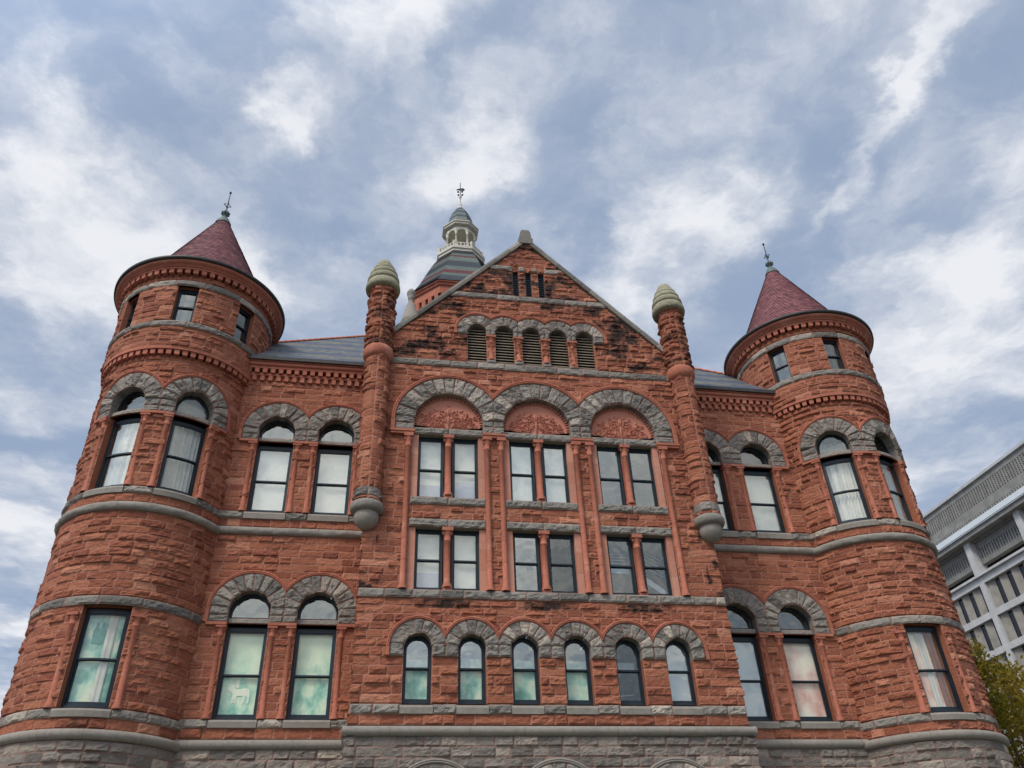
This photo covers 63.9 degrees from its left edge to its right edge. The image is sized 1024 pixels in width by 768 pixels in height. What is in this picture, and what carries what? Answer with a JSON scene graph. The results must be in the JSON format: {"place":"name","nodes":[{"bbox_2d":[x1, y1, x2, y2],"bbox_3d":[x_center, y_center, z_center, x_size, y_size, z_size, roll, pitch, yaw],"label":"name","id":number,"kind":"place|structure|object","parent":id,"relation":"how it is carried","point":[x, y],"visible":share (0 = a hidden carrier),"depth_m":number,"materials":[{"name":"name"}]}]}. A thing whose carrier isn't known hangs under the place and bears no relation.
{"place":"outdoors","nodes":[
{"label":"outdoors","id":0,"kind":"place"},
{"bbox_2d":[0,183,1014,767],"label":"courthouse","id":1,"kind":"structure","parent":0,"point":[458,483],"depth_m":32.91,"materials":[{"name":"red stone"}]},
{"bbox_2d":[60,609,131,708],"bbox_3d":[-14.037,9.268,27.777,1.457,3.300,0.267,5,-36,-11],"label":"window","id":2,"kind":"structure","parent":1,"relation":"in","point":[91,679],"depth_m":27.76,"materials":[{"name":"green glass"}]},
{"bbox_2d":[95,418,140,488],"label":"window","id":3,"kind":"structure","parent":1,"relation":"in","point":[120,457],"depth_m":32.62,"materials":[{"name":"grey glass"}]},
{"bbox_2d":[125,300,137,328],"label":"window","id":4,"kind":"structure","parent":1,"relation":"in","point":[133,308],"depth_m":37.16,"materials":[{"name":"black paint"}]},
{"bbox_2d":[156,420,205,495],"bbox_3d":[-13.285,3.033,32.918,1.379,3.200,0.407,22,-42,-30],"label":"window","id":5,"kind":"structure","parent":1,"relation":"in","point":[179,467],"depth_m":33.01,"materials":[{"name":"grey glass"}]},
{"bbox_2d":[172,290,198,321],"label":"window","id":6,"kind":"structure","parent":1,"relation":"in","point":[182,312],"depth_m":37.01,"materials":[{"name":"glass"}]},
{"bbox_2d":[212,627,267,719],"bbox_3d":[-9.881,10.564,29.979,1.520,3.300,0.185,4,-36,-9],"label":"window","id":7,"kind":"structure","parent":1,"relation":"in","point":[238,688],"depth_m":29.97,"materials":[{"name":"green glass"}]},
{"bbox_2d":[234,308,250,343],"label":"window","id":8,"kind":"structure","parent":1,"relation":"in","point":[241,330],"depth_m":38.22,"materials":[{"name":"glass"}]},
{"bbox_2d":[247,446,292,512],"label":"window","id":9,"kind":"structure","parent":1,"relation":"in","point":[269,486],"depth_m":34.72,"materials":[{"name":"grey glass"}]},
{"bbox_2d":[286,629,336,719],"bbox_3d":[-7.386,10.728,30.363,1.520,3.300,0.185,4,-36,-9],"label":"window","id":10,"kind":"structure","parent":1,"relation":"in","point":[309,698],"depth_m":30.36,"materials":[{"name":"green glass"}]},
{"bbox_2d":[310,449,352,515],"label":"window","id":11,"kind":"structure","parent":1,"relation":"in","point":[330,496],"depth_m":35.11,"materials":[{"name":"grey glass"}]},
{"bbox_2d":[401,637,431,703],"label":"window","id":12,"kind":"structure","parent":1,"relation":"in","point":[416,678],"depth_m":28.76,"materials":[{"name":"glass"}]},
{"bbox_2d":[413,529,442,589],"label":"window","id":13,"kind":"structure","parent":1,"relation":"in","point":[428,558],"depth_m":31.28,"materials":[{"name":"grey glass"}]},
{"bbox_2d":[417,437,443,496],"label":"window","id":14,"kind":"structure","parent":1,"relation":"in","point":[430,474],"depth_m":33.66,"materials":[{"name":"grey glass"}]},
{"bbox_2d":[450,531,478,590],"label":"window","id":15,"kind":"structure","parent":1,"relation":"in","point":[464,548],"depth_m":31.52,"materials":[{"name":"grey glass"}]},
{"bbox_2d":[451,439,477,498],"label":"window","id":16,"kind":"structure","parent":1,"relation":"in","point":[464,453],"depth_m":33.91,"materials":[{"name":"grey glass"}]},
{"bbox_2d":[458,638,485,704],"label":"window","id":17,"kind":"structure","parent":1,"relation":"in","point":[471,659],"depth_m":29.06,"materials":[{"name":"teal glass"}]},
{"bbox_2d":[468,330,486,361],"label":"louvre window","id":18,"kind":"structure","parent":1,"relation":"in","point":[477,345],"depth_m":37.63,"materials":[{"name":"brown wood"}]},
{"bbox_2d":[495,332,514,363],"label":"louvre window","id":19,"kind":"structure","parent":1,"relation":"in","point":[504,347],"depth_m":37.83,"materials":[{"name":"brown wood"}]},
{"bbox_2d":[512,272,518,294],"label":"louvre window","id":20,"kind":"structure","parent":1,"relation":"in","point":[515,276],"depth_m":40.09,"materials":[{"name":"black paint"}]},
{"bbox_2d":[509,442,535,500],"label":"window","id":21,"kind":"structure","parent":1,"relation":"in","point":[522,474],"depth_m":34.25,"materials":[{"name":"grey glass"}]},
{"bbox_2d":[512,639,539,704],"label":"window","id":22,"kind":"structure","parent":1,"relation":"in","point":[525,674],"depth_m":29.35,"materials":[{"name":"teal glass"}]},
{"bbox_2d":[513,533,541,591],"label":"window","id":23,"kind":"structure","parent":1,"relation":"in","point":[527,574],"depth_m":32.70,"materials":[{"name":"grey glass"}]},
{"bbox_2d":[525,274,531,296],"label":"louvre window","id":24,"kind":"structure","parent":1,"relation":"in","point":[527,277],"depth_m":40.16,"materials":[{"name":"black paint"}]},
{"bbox_2d":[522,333,541,365],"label":"louvre window","id":25,"kind":"structure","parent":1,"relation":"in","point":[531,349],"depth_m":38.01,"materials":[{"name":"brown wood"}]},
{"bbox_2d":[537,274,544,297],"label":"louvre window","id":26,"kind":"structure","parent":1,"relation":"in","point":[540,280],"depth_m":40.23,"materials":[{"name":"black paint"}]},
{"bbox_2d":[541,444,569,502],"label":"window","id":27,"kind":"structure","parent":1,"relation":"in","point":[553,457],"depth_m":34.45,"materials":[{"name":"grey glass"}]},
{"bbox_2d":[549,334,568,367],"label":"louvre window","id":28,"kind":"structure","parent":1,"relation":"in","point":[558,351],"depth_m":38.20,"materials":[{"name":"brown wood"}]},
{"bbox_2d":[547,534,577,592],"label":"window","id":29,"kind":"structure","parent":1,"relation":"in","point":[561,560],"depth_m":32.86,"materials":[{"name":"grey glass"}]},
{"bbox_2d":[564,639,593,704],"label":"window","id":30,"kind":"structure","parent":1,"relation":"in","point":[577,662],"depth_m":29.65,"materials":[{"name":"teal glass"}]},
{"bbox_2d":[576,336,594,369],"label":"louvre window","id":31,"kind":"structure","parent":1,"relation":"in","point":[584,347],"depth_m":38.40,"materials":[{"name":"brown wood"}]},
{"bbox_2d":[596,447,625,504],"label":"window","id":32,"kind":"structure","parent":1,"relation":"in","point":[611,479],"depth_m":35.62,"materials":[{"name":"grey glass"}]},
{"bbox_2d":[606,537,637,594],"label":"window","id":33,"kind":"structure","parent":1,"relation":"in","point":[621,563],"depth_m":33.08,"materials":[{"name":"grey glass"}]},
{"bbox_2d":[615,640,645,704],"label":"window","id":34,"kind":"structure","parent":1,"relation":"in","point":[630,680],"depth_m":30.64,"materials":[{"name":"grey glass"}]},
{"bbox_2d":[627,449,658,506],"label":"window","id":35,"kind":"structure","parent":1,"relation":"in","point":[641,475],"depth_m":35.75,"materials":[{"name":"grey glass"}]},
{"bbox_2d":[640,538,672,595],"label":"window","id":36,"kind":"structure","parent":1,"relation":"in","point":[655,564],"depth_m":33.24,"materials":[{"name":"grey glass"}]},
{"bbox_2d":[666,641,696,705],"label":"window","id":37,"kind":"structure","parent":1,"relation":"in","point":[678,661],"depth_m":30.26,"materials":[{"name":"grey glass"}]},
{"bbox_2d":[712,469,732,530],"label":"window","id":38,"kind":"structure","parent":1,"relation":"in","point":[719,488],"depth_m":37.73,"materials":[{"name":"white glass"}]},
{"bbox_2d":[732,637,772,720],"bbox_3d":[9.377,11.846,32.961,1.520,3.300,0.235,4,-36,-9],"label":"window","id":39,"kind":"structure","parent":1,"relation":"in","point":[757,705],"depth_m":33.02,"materials":[{"name":"grey glass"}]},
{"bbox_2d":[743,471,785,532],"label":"window","id":40,"kind":"structure","parent":1,"relation":"in","point":[760,486],"depth_m":38.12,"materials":[{"name":"white glass"}]},
{"bbox_2d":[770,348,791,382],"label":"window","id":41,"kind":"structure","parent":1,"relation":"in","point":[782,372],"depth_m":42.37,"materials":[{"name":"grey glass"}]},
{"bbox_2d":[782,638,832,720],"bbox_3d":[11.877,11.996,33.325,1.520,3.300,0.185,4,-36,-9],"label":"window","id":42,"kind":"structure","parent":1,"relation":"in","point":[812,702],"depth_m":33.37,"materials":[{"name":"glass"}]},
{"bbox_2d":[823,341,844,368],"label":"window","id":43,"kind":"structure","parent":1,"relation":"in","point":[835,360],"depth_m":41.65,"materials":[{"name":"glass"}]},
{"bbox_2d":[821,458,871,524],"bbox_3d":[15.180,4.907,37.297,1.379,3.200,0.410,-12,-37,13],"label":"window","id":44,"kind":"structure","parent":1,"relation":"in","point":[845,489],"depth_m":37.34,"materials":[{"name":"white glass"}]},
{"bbox_2d":[879,459,912,521],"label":"window","id":45,"kind":"structure","parent":1,"relation":"in","point":[885,465],"depth_m":37.84,"materials":[{"name":"grey glass"}]},
{"bbox_2d":[904,627,963,711],"bbox_3d":[16.631,11.286,32.494,1.457,3.300,0.267,2,-36,-7],"label":"window","id":46,"kind":"structure","parent":1,"relation":"in","point":[938,684],"depth_m":32.47,"materials":[{"name":"white glass"}]},
{"bbox_2d":[0,0,1023,715],"label":"sky","id":47,"kind":"structure","parent":0,"point":[873,149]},
{"bbox_2d":[967,635,1023,767],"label":"tree","id":48,"kind":"object","parent":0,"point":[1006,721],"visible":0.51,"depth_m":44.25,"materials":[{"name":"green plant"}]},
{"label":"ground","id":49,"kind":"structure","parent":0,"visible":0},
{"bbox_2d":[923,440,1023,757],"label":"office block","id":50,"kind":"structure","parent":49,"relation":"on","point":[975,526],"depth_m":90.28,"materials":[{"name":"grey concrete"}]}
]}

